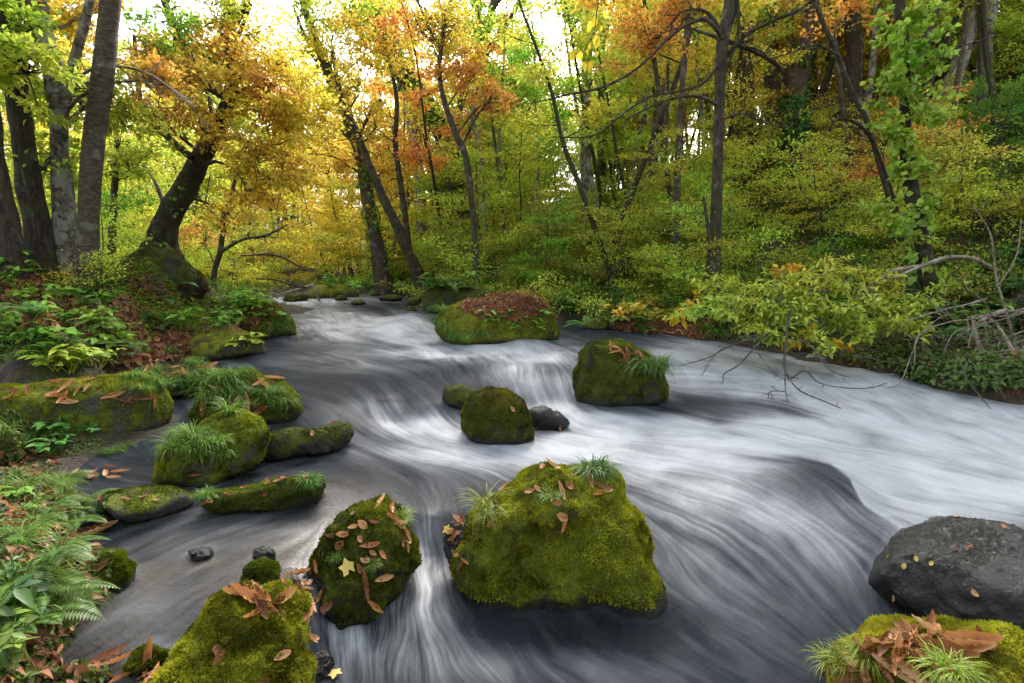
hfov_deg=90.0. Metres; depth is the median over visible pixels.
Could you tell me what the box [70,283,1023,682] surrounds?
stream water
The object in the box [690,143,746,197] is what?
shrub
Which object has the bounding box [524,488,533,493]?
fallen leaf
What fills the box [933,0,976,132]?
broken snag
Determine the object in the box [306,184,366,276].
understory tree
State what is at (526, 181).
understory tree
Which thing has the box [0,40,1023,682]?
ground
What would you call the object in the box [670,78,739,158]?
understory tree
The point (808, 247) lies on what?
shrub
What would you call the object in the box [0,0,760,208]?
sky
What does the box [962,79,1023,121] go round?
shrub
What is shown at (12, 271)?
herb
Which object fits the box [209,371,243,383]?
grass tuft
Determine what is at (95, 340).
herb
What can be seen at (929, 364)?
leaf litter
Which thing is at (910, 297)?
herb
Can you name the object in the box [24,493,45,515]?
herb
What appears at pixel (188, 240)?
shrub
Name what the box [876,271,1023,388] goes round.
twig tangle
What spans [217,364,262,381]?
grass tuft
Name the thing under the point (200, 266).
shrub
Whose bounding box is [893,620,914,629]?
fallen leaf
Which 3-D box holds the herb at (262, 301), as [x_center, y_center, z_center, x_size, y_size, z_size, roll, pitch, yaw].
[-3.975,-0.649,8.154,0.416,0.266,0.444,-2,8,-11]
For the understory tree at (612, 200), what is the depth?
18.25 m
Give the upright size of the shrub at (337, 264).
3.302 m
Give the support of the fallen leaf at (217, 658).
on the mossy slab at (254, 645)
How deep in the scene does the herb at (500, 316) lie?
7.55 m
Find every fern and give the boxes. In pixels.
[0,301,42,315]
[0,334,81,349]
[0,352,14,362]
[0,547,96,590]
[0,570,92,621]
[0,579,119,651]
[0,602,105,636]
[0,622,36,675]
[21,428,59,441]
[34,535,112,572]
[37,338,85,349]
[37,495,88,520]
[47,514,108,531]
[55,469,99,482]
[60,294,107,306]
[63,317,115,326]
[64,498,103,524]
[75,488,119,509]
[85,344,143,350]
[87,279,117,286]
[97,305,137,309]
[108,352,135,365]
[112,340,147,348]
[139,314,165,320]
[149,296,175,305]
[152,320,177,329]
[169,280,197,286]
[412,280,430,287]
[417,276,463,286]
[422,281,474,291]
[440,277,470,287]
[543,294,573,302]
[558,299,585,310]
[565,315,589,326]
[596,314,625,322]
[603,286,638,299]
[610,315,646,322]
[631,323,662,334]
[676,286,700,304]
[827,294,848,303]
[870,293,911,306]
[895,299,952,308]
[923,309,994,321]
[923,325,977,340]
[939,319,998,331]
[944,310,990,321]
[959,294,1022,309]
[969,301,1015,325]
[974,301,1023,309]
[976,313,1023,322]
[984,295,1023,304]
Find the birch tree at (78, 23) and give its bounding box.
[0,0,211,294]
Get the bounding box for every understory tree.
[0,91,158,226]
[2,114,126,236]
[5,157,13,174]
[19,99,183,255]
[36,99,222,272]
[47,122,236,254]
[49,122,204,208]
[101,135,240,253]
[102,101,292,288]
[102,108,229,245]
[106,63,299,254]
[106,152,223,245]
[108,125,219,226]
[121,137,278,261]
[125,122,224,246]
[129,181,238,259]
[135,126,240,267]
[188,165,274,265]
[211,181,289,278]
[212,178,302,259]
[212,180,273,257]
[216,194,298,262]
[227,189,319,271]
[231,141,325,273]
[245,144,364,275]
[257,109,414,274]
[263,139,394,276]
[275,148,398,278]
[277,48,475,269]
[287,155,371,272]
[301,114,439,277]
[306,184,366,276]
[314,134,425,272]
[320,150,412,276]
[332,188,425,261]
[335,178,430,268]
[341,175,428,267]
[345,60,592,255]
[352,73,499,226]
[378,132,502,248]
[379,122,532,281]
[383,105,545,275]
[385,117,502,265]
[386,137,444,238]
[392,152,495,248]
[401,95,538,239]
[411,163,500,270]
[416,137,579,279]
[437,118,574,231]
[441,169,549,261]
[456,161,530,223]
[457,169,528,252]
[459,107,602,279]
[462,161,539,254]
[473,145,533,202]
[478,108,593,217]
[481,146,590,241]
[491,164,574,237]
[510,96,581,205]
[511,141,615,261]
[529,119,592,205]
[544,112,624,199]
[550,99,671,208]
[553,77,683,222]
[554,87,669,186]
[555,54,696,199]
[557,54,700,220]
[560,50,706,204]
[562,162,593,202]
[564,93,690,178]
[577,116,672,213]
[590,101,669,207]
[595,6,813,164]
[596,127,693,210]
[606,146,684,214]
[610,78,757,247]
[614,29,764,178]
[618,117,695,198]
[619,1,813,173]
[619,14,825,184]
[623,121,740,236]
[640,0,841,203]
[649,13,760,134]
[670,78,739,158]
[731,0,916,116]
[731,40,877,104]
[732,45,847,127]
[756,0,863,115]
[757,1,867,108]
[757,6,883,127]
[760,4,893,129]
[779,2,915,101]
[810,1,998,109]
[816,0,1023,118]
[817,0,945,115]
[818,2,955,106]
[818,6,976,103]
[864,0,1023,96]
[866,0,1023,103]
[869,0,1023,78]
[878,0,1019,72]
[908,0,1023,46]
[940,7,1023,66]
[967,0,1023,67]
[994,0,1023,83]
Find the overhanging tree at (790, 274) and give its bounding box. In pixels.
[662,252,997,358]
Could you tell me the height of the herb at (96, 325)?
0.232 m
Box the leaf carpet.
[458,291,549,321]
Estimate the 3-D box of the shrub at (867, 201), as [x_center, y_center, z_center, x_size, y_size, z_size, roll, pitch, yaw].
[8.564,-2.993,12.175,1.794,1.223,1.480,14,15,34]
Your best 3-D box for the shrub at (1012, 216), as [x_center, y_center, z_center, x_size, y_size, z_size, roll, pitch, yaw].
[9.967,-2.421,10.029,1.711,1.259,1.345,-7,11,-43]
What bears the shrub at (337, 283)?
on the ground at (166, 596)
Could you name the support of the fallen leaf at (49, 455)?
on the ground at (166, 596)
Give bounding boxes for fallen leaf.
[0,522,23,526]
[2,513,29,516]
[4,388,20,392]
[5,503,24,514]
[42,486,58,494]
[44,393,65,396]
[44,454,57,456]
[46,391,56,395]
[55,399,78,403]
[56,390,67,402]
[57,378,72,392]
[62,527,82,536]
[64,606,74,630]
[72,521,112,530]
[81,519,118,534]
[87,472,96,478]
[88,643,127,663]
[100,391,124,398]
[101,652,130,664]
[102,469,107,475]
[105,475,120,477]
[108,670,131,682]
[110,469,129,471]
[114,398,132,402]
[134,395,157,399]
[136,667,159,679]
[142,638,152,677]
[144,661,159,682]
[185,472,201,476]
[199,361,217,368]
[199,394,205,416]
[212,644,223,655]
[213,648,224,666]
[223,586,241,595]
[230,582,271,606]
[243,608,262,617]
[245,392,249,410]
[252,580,270,600]
[253,405,267,414]
[254,584,268,618]
[257,377,267,386]
[258,403,263,413]
[258,677,272,682]
[265,375,284,378]
[268,601,284,619]
[272,587,296,603]
[273,598,283,604]
[274,649,290,659]
[281,575,286,585]
[283,568,309,574]
[296,579,312,602]
[301,610,311,621]
[306,604,314,627]
[308,632,319,639]
[308,634,317,641]
[309,593,316,611]
[313,559,317,573]
[320,601,331,611]
[325,533,335,537]
[327,668,341,678]
[334,540,343,549]
[336,531,348,536]
[339,558,354,576]
[348,524,357,528]
[357,536,362,542]
[357,563,361,573]
[358,520,367,528]
[359,541,379,547]
[360,556,369,562]
[362,567,368,600]
[365,518,378,522]
[367,601,383,612]
[375,493,384,507]
[375,574,393,581]
[378,548,385,558]
[386,512,398,519]
[389,501,393,512]
[390,519,405,524]
[405,527,411,542]
[442,524,452,533]
[452,513,462,523]
[459,513,463,525]
[498,481,507,489]
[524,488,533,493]
[534,485,540,491]
[546,458,558,466]
[553,500,561,505]
[557,512,567,521]
[558,480,565,499]
[561,514,567,532]
[566,481,573,488]
[586,466,593,487]
[594,489,605,494]
[597,484,611,489]
[831,665,859,672]
[832,673,877,682]
[847,659,858,667]
[852,636,865,657]
[859,661,870,682]
[862,634,873,664]
[863,637,895,643]
[865,648,883,656]
[871,652,914,682]
[877,630,893,656]
[880,663,893,682]
[885,650,902,661]
[887,623,924,630]
[887,644,909,648]
[888,629,910,639]
[891,632,902,675]
[892,657,927,682]
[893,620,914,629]
[895,648,908,661]
[901,617,924,652]
[901,632,913,644]
[902,642,918,654]
[905,636,979,657]
[905,642,936,668]
[908,627,918,647]
[911,614,968,646]
[912,651,940,682]
[914,633,931,646]
[919,640,937,654]
[925,609,935,624]
[927,622,940,634]
[935,629,1002,645]
[940,666,957,682]
[941,637,971,664]
[954,638,995,652]
[971,590,978,596]
[975,625,989,652]
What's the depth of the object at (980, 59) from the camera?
15.62 m
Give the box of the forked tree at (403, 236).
[320,0,425,296]
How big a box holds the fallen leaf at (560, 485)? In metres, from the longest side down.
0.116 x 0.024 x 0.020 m
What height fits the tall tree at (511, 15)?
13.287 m
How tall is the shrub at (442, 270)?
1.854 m
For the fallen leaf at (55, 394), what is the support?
on the mossy slab at (110, 416)
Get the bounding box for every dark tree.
[0,0,112,286]
[0,43,48,277]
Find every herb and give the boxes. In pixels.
[0,250,32,261]
[0,266,28,279]
[0,309,22,326]
[0,318,21,332]
[0,330,25,348]
[0,334,17,351]
[0,484,34,497]
[0,526,20,566]
[0,571,59,627]
[0,607,38,667]
[0,632,26,667]
[1,274,17,289]
[1,546,69,578]
[3,313,20,330]
[5,287,38,301]
[12,283,38,295]
[14,318,56,341]
[14,328,50,345]
[15,349,73,370]
[21,259,41,271]
[21,301,48,320]
[22,436,73,454]
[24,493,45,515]
[28,349,81,371]
[30,326,83,349]
[31,421,69,431]
[34,294,59,321]
[35,348,94,373]
[35,428,54,439]
[40,283,82,300]
[42,308,81,325]
[50,343,94,362]
[50,432,74,450]
[53,308,86,321]
[59,286,94,298]
[64,345,85,362]
[67,343,98,373]
[69,327,111,349]
[74,306,101,318]
[74,422,100,434]
[76,350,109,366]
[79,308,113,319]
[79,310,119,329]
[81,290,124,304]
[81,321,113,338]
[83,288,117,300]
[85,305,112,321]
[85,330,124,349]
[86,335,110,347]
[92,348,126,369]
[97,349,117,362]
[101,319,125,334]
[107,324,138,342]
[111,318,125,334]
[119,321,142,332]
[166,307,204,326]
[201,309,242,328]
[209,296,226,308]
[218,291,240,306]
[219,310,237,320]
[221,338,263,346]
[227,311,256,325]
[228,291,248,306]
[230,296,258,311]
[234,287,262,298]
[235,286,252,291]
[235,294,259,306]
[237,332,267,352]
[239,297,257,310]
[249,292,272,308]
[249,295,272,311]
[255,307,286,320]
[319,273,339,285]
[344,279,365,291]
[394,280,412,291]
[419,272,448,290]
[457,270,478,284]
[472,270,496,289]
[474,309,499,323]
[489,311,506,321]
[503,308,516,323]
[507,321,520,330]
[525,316,545,330]
[540,309,550,317]
[551,303,565,317]
[555,291,573,300]
[602,304,628,319]
[618,299,628,313]
[624,302,644,314]
[638,297,656,311]
[792,321,830,331]
[814,293,843,305]
[840,300,872,318]
[860,314,887,326]
[902,294,922,303]
[902,317,929,336]
[905,309,940,333]
[946,299,964,314]
[947,315,989,331]
[948,272,988,288]
[955,290,992,306]
[958,303,1014,320]
[980,254,1008,267]
[980,300,1010,309]
[991,286,1005,298]
[995,243,1023,261]
[996,256,1022,274]
[1000,279,1022,293]
[1001,244,1020,263]
[1002,247,1016,263]
[1003,259,1023,275]
[1003,283,1023,302]
[1014,277,1023,298]
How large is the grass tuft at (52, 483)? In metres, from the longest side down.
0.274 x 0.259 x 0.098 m
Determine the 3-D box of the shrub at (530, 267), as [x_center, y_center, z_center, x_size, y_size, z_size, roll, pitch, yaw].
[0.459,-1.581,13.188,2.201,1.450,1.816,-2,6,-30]
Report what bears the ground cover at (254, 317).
on the ground at (166, 596)
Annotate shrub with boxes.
[6,281,69,303]
[9,168,100,227]
[17,178,123,260]
[19,264,112,300]
[45,193,136,256]
[54,279,138,298]
[58,248,132,290]
[74,187,157,266]
[100,233,131,257]
[105,255,134,276]
[117,225,147,264]
[126,197,230,273]
[138,216,248,276]
[145,230,228,267]
[186,231,241,279]
[187,249,232,275]
[197,229,272,289]
[200,222,293,286]
[206,218,259,281]
[208,277,248,295]
[238,222,289,259]
[246,232,327,285]
[260,249,318,282]
[263,223,315,267]
[279,218,328,269]
[288,228,360,285]
[299,243,350,275]
[301,238,339,274]
[329,275,350,284]
[340,236,400,284]
[346,230,410,285]
[350,240,422,277]
[361,245,401,279]
[367,245,410,278]
[374,188,509,298]
[386,229,435,276]
[398,216,472,295]
[413,265,482,305]
[423,225,486,276]
[426,219,518,274]
[429,244,463,276]
[438,224,495,275]
[439,226,538,285]
[448,236,517,276]
[456,231,528,288]
[456,274,491,289]
[465,209,528,253]
[468,257,501,286]
[471,280,503,291]
[479,275,527,294]
[480,198,573,274]
[480,264,513,293]
[484,196,596,297]
[485,252,520,288]
[485,280,508,292]
[486,267,533,290]
[490,234,581,280]
[493,253,568,289]
[497,263,550,289]
[499,212,548,249]
[501,184,614,270]
[518,202,596,272]
[521,269,572,301]
[522,201,592,264]
[524,190,603,264]
[525,189,604,252]
[525,210,600,260]
[529,254,571,277]
[535,280,583,305]
[541,202,599,268]
[541,265,605,299]
[550,258,599,290]
[552,181,685,289]
[552,265,570,277]
[561,198,665,281]
[564,187,618,252]
[566,184,617,229]
[567,201,670,299]
[567,293,622,320]
[576,284,642,309]
[584,161,736,259]
[585,302,609,321]
[592,222,658,268]
[593,212,627,245]
[603,144,770,266]
[605,242,690,292]
[607,189,703,252]
[609,200,663,245]
[615,254,659,281]
[616,238,726,323]
[617,295,669,324]
[618,275,658,293]
[620,291,658,318]
[622,156,695,207]
[623,192,773,290]
[625,163,708,246]
[625,173,657,233]
[625,188,724,255]
[629,188,804,289]
[630,266,691,292]
[637,201,706,248]
[640,193,723,248]
[641,216,693,243]
[646,283,699,320]
[652,139,771,226]
[653,230,763,314]
[654,177,749,209]
[657,135,806,237]
[657,264,699,293]
[658,288,726,316]
[661,131,779,220]
[661,227,703,259]
[662,161,747,228]
[664,172,786,246]
[679,236,747,269]
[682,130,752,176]
[685,156,771,208]
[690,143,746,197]
[692,272,770,303]
[695,302,742,335]
[699,270,775,328]
[707,149,772,216]
[720,253,771,288]
[721,231,758,249]
[727,129,890,240]
[735,243,817,288]
[739,294,832,347]
[745,210,815,250]
[753,241,839,291]
[757,280,816,312]
[763,167,841,232]
[765,89,853,161]
[765,139,832,204]
[771,97,874,172]
[772,250,855,293]
[785,272,860,309]
[790,239,859,263]
[791,114,888,208]
[797,231,869,272]
[804,273,909,334]
[807,81,1003,193]
[810,215,858,235]
[812,168,948,237]
[827,118,936,194]
[827,140,884,180]
[827,218,887,249]
[828,181,967,261]
[829,192,904,221]
[832,152,893,217]
[835,233,871,252]
[837,126,1023,234]
[837,264,892,296]
[838,86,926,153]
[840,245,902,278]
[842,109,882,144]
[845,198,900,226]
[846,231,897,260]
[846,234,941,265]
[846,249,917,293]
[859,96,899,141]
[863,226,947,252]
[864,123,1006,223]
[873,99,992,173]
[890,134,971,185]
[897,179,935,207]
[901,122,1022,204]
[911,252,1012,302]
[921,112,992,145]
[922,68,981,134]
[922,79,1023,148]
[923,192,971,222]
[927,69,1001,138]
[927,84,1023,147]
[927,114,1023,223]
[927,151,1023,248]
[929,95,1006,139]
[933,231,1009,279]
[934,240,1023,291]
[938,73,1023,174]
[938,189,990,212]
[941,238,1023,296]
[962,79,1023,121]
[964,142,1023,177]
[967,162,1008,189]
[970,180,1018,215]
[971,75,1023,126]
[971,185,1023,224]
[972,87,1023,144]
[974,77,1023,123]
[977,189,1023,236]
[980,215,1023,230]
[990,144,1023,193]
[999,48,1023,92]
[1008,63,1023,75]
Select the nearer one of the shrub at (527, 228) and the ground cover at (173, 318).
the ground cover at (173, 318)
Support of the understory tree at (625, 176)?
on the ground at (166, 596)
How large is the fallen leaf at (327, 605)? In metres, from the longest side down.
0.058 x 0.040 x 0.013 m
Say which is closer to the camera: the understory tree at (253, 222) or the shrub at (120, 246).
the shrub at (120, 246)
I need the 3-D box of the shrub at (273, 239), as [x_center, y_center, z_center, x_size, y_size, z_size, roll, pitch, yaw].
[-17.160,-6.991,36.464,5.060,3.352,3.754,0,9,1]
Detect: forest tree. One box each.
[0,15,167,217]
[0,18,129,176]
[5,0,181,230]
[11,28,169,220]
[120,55,254,219]
[127,32,262,257]
[139,39,193,169]
[172,34,310,274]
[217,83,335,258]
[237,122,316,256]
[238,112,321,262]
[245,96,289,241]
[247,27,378,230]
[253,77,330,264]
[254,56,360,261]
[264,94,321,222]
[295,9,436,227]
[308,0,424,269]
[318,58,379,218]
[320,74,389,194]
[334,0,474,197]
[349,76,394,191]
[422,0,532,146]
[444,66,551,183]
[460,59,559,173]
[490,7,549,119]
[495,20,573,209]
[496,0,564,75]
[506,36,576,158]
[507,61,573,183]
[545,52,580,169]
[558,76,578,156]
[563,25,597,155]
[605,27,698,126]
[611,6,694,117]
[695,17,761,126]
[696,5,785,108]
[781,0,893,129]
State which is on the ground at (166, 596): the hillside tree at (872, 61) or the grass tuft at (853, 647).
the hillside tree at (872, 61)
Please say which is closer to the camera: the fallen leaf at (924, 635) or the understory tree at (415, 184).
the fallen leaf at (924, 635)
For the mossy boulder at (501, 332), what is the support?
on the ground at (166, 596)
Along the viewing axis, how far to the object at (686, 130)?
26.66 m
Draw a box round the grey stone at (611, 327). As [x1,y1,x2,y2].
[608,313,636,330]
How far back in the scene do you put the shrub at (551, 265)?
13.73 m
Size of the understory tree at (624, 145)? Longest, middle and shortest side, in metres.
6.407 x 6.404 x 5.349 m
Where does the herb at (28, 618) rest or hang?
on the ground at (166, 596)
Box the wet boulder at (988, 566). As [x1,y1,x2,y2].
[868,515,1023,630]
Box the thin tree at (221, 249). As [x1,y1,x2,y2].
[178,167,291,287]
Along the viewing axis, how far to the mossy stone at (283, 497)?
2.92 m
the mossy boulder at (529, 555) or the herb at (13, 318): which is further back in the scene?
the herb at (13, 318)
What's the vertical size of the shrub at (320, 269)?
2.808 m
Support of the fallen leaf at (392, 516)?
on the mossy boulder at (350, 606)
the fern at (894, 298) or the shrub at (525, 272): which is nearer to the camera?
the fern at (894, 298)
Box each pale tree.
[390,1,427,268]
[530,2,658,246]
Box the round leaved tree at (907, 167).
[818,0,998,330]
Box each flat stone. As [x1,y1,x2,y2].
[96,484,194,525]
[404,295,424,306]
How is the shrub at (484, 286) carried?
on the ground at (166, 596)
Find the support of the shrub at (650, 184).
on the ground at (166, 596)
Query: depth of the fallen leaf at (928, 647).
1.78 m
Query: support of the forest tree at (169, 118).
on the ground at (166, 596)
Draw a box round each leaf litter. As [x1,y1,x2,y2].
[0,265,158,331]
[0,445,112,682]
[75,327,193,367]
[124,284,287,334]
[612,314,734,339]
[733,321,1023,379]
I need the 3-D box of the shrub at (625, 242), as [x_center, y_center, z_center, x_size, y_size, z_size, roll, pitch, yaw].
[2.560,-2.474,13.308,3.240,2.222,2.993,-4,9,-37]
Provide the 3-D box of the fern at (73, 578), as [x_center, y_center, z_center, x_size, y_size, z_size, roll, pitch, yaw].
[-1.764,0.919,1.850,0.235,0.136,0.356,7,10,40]
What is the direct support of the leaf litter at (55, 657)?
on the ground at (166, 596)
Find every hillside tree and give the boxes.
[737,12,757,183]
[763,0,781,165]
[804,3,817,128]
[843,0,862,143]
[859,0,880,146]
[920,0,963,99]
[966,0,998,120]
[1009,0,1023,69]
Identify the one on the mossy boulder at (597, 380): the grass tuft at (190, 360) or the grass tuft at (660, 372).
the grass tuft at (660, 372)
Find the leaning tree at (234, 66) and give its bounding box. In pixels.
[71,0,352,251]
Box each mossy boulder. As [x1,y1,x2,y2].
[116,245,208,305]
[152,407,271,487]
[185,326,264,361]
[188,368,302,426]
[238,298,296,338]
[307,493,422,629]
[422,284,487,312]
[434,288,559,344]
[449,460,667,618]
[460,385,534,444]
[571,337,668,406]
[819,612,1023,682]
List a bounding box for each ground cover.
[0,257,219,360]
[0,435,115,682]
[134,260,247,343]
[233,241,589,305]
[561,30,1023,271]
[571,122,1023,332]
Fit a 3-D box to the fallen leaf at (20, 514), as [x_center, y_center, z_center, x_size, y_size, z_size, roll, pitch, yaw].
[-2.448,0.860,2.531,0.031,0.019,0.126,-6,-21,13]
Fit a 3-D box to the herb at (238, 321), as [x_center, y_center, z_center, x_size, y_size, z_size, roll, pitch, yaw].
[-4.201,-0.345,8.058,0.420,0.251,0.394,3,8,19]
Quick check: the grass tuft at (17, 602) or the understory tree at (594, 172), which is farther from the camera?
the understory tree at (594, 172)
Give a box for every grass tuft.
[0,406,20,415]
[0,419,20,433]
[0,421,31,437]
[0,461,41,479]
[0,475,27,496]
[0,515,40,534]
[0,516,60,552]
[0,520,54,549]
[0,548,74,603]
[0,559,62,605]
[0,588,59,630]
[1,412,25,419]
[1,591,73,634]
[2,469,61,500]
[2,554,84,601]
[4,341,50,359]
[4,576,75,608]
[6,415,38,429]
[10,512,59,526]
[11,495,53,514]
[12,579,83,630]
[14,504,75,534]
[28,346,77,359]
[29,426,74,446]
[30,429,69,438]
[32,336,86,366]
[33,471,70,482]
[33,472,82,492]
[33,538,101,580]
[36,338,90,358]
[36,486,86,504]
[36,522,107,561]
[38,469,93,485]
[39,477,88,492]
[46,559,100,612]
[51,351,102,371]
[55,412,91,421]
[56,582,109,618]
[61,595,108,628]
[93,444,125,456]
[97,347,132,360]
[115,438,137,451]
[117,365,152,380]
[125,381,156,392]
[140,373,169,382]
[142,366,167,377]
[143,374,167,389]
[143,426,203,461]
[143,437,189,461]
[146,364,176,372]
[153,377,176,387]
[155,425,189,441]
[159,343,181,355]
[162,373,188,385]
[162,422,214,448]
[167,365,209,383]
[170,419,215,443]
[170,432,211,457]
[171,379,197,388]
[171,419,221,443]
[175,353,208,365]
[177,444,223,466]
[182,434,227,455]
[183,374,204,381]
[183,379,206,393]
[183,385,229,408]
[183,430,214,446]
[186,484,220,501]
[187,483,220,504]
[188,357,217,367]
[189,377,206,385]
[189,391,227,407]
[191,364,237,383]
[192,431,242,451]
[194,486,212,499]
[198,366,214,374]
[198,374,230,384]
[198,379,243,397]
[203,396,251,421]
[206,449,235,463]
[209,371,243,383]
[210,370,245,384]
[213,372,250,390]
[214,374,242,386]
[216,384,251,398]
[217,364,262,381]
[220,380,253,397]
[240,388,283,406]
[245,326,273,335]
[245,382,279,399]
[256,382,287,396]
[258,321,283,332]
[268,322,297,335]
[268,393,305,408]
[270,315,293,326]
[272,316,293,325]
[273,397,302,410]
[292,471,327,491]
[298,477,317,494]
[300,472,329,489]
[323,549,350,563]
[361,561,383,572]
[365,556,382,572]
[392,505,416,529]
[403,506,421,518]
[419,314,449,326]
[424,302,454,313]
[430,319,457,330]
[436,329,464,343]
[438,325,466,335]
[444,333,476,343]
[454,479,514,526]
[462,497,509,529]
[468,328,493,338]
[533,484,570,505]
[560,454,614,488]
[568,452,626,489]
[582,457,626,483]
[619,355,671,378]
[621,356,668,371]
[628,350,673,378]
[629,353,679,381]
[632,356,684,383]
[633,347,681,365]
[691,318,725,331]
[695,325,727,341]
[797,639,848,682]
[811,637,861,682]
[828,630,873,678]
[831,635,881,682]
[834,629,876,666]
[835,640,880,678]
[901,635,984,682]
[907,635,1005,682]
[920,648,1002,682]
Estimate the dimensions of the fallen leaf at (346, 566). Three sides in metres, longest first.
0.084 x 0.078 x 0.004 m
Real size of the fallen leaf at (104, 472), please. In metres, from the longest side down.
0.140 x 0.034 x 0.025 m
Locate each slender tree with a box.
[71,107,190,269]
[381,0,521,286]
[593,0,619,233]
[788,0,918,286]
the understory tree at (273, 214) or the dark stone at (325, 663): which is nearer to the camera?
the dark stone at (325, 663)
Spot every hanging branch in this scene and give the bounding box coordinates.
[240,253,307,292]
[678,306,902,408]
[957,354,1005,409]
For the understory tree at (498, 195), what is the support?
on the ground at (166, 596)
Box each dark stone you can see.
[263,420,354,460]
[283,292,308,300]
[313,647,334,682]
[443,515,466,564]
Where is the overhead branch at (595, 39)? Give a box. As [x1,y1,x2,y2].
[569,0,606,71]
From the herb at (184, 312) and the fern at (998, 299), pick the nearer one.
the herb at (184, 312)
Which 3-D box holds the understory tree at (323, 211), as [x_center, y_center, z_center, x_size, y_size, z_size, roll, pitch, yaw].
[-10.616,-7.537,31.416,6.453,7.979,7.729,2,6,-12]
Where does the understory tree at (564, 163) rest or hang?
on the ground at (166, 596)
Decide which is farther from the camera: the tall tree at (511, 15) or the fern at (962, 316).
the tall tree at (511, 15)
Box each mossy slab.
[0,371,173,437]
[139,578,317,682]
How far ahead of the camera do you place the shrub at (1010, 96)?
13.81 m
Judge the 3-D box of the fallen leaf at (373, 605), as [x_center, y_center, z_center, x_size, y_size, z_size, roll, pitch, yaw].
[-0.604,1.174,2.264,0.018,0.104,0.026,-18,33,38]
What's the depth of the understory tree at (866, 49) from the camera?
18.04 m
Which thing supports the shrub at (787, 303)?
on the ground at (166, 596)
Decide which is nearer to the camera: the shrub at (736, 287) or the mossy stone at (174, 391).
the mossy stone at (174, 391)
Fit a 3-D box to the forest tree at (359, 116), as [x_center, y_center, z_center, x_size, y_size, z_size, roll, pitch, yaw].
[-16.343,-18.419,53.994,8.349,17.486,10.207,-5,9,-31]
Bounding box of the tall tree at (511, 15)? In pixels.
[406,0,562,181]
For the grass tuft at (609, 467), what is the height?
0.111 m
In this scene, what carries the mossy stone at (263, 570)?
on the ground at (166, 596)
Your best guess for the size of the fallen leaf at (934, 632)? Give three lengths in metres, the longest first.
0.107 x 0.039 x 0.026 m
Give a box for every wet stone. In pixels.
[59,665,118,682]
[188,546,214,562]
[252,545,275,560]
[529,405,569,430]
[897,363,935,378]
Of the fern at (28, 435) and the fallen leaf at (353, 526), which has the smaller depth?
the fallen leaf at (353, 526)
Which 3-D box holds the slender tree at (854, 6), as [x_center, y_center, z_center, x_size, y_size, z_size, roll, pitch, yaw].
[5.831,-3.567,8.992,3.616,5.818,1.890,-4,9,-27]
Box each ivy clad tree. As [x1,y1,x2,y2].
[255,0,425,295]
[316,0,502,276]
[746,0,819,174]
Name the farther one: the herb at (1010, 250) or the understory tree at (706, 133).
the understory tree at (706, 133)
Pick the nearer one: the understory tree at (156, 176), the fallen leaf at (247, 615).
the fallen leaf at (247, 615)
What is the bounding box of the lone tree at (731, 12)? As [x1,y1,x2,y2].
[530,0,830,318]
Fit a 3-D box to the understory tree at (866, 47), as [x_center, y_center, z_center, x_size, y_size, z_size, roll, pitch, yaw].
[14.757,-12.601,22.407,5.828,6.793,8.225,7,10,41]
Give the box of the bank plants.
[714,317,1023,392]
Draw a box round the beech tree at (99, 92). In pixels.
[50,0,121,302]
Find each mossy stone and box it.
[0,420,25,465]
[88,546,137,593]
[121,643,170,676]
[141,364,229,397]
[199,474,326,516]
[240,556,281,583]
[308,284,358,298]
[334,295,347,300]
[351,299,365,304]
[379,294,402,300]
[406,306,416,310]
[442,383,473,409]
[583,317,609,329]
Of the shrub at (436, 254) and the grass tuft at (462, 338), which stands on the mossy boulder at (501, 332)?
the grass tuft at (462, 338)
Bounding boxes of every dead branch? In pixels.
[276,283,320,300]
[956,309,1023,354]
[972,200,1023,354]
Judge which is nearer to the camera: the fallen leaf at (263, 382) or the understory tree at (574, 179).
the fallen leaf at (263, 382)
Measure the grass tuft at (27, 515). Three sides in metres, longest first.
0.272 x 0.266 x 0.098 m
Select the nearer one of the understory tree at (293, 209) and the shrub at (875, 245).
the shrub at (875, 245)
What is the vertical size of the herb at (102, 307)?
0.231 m

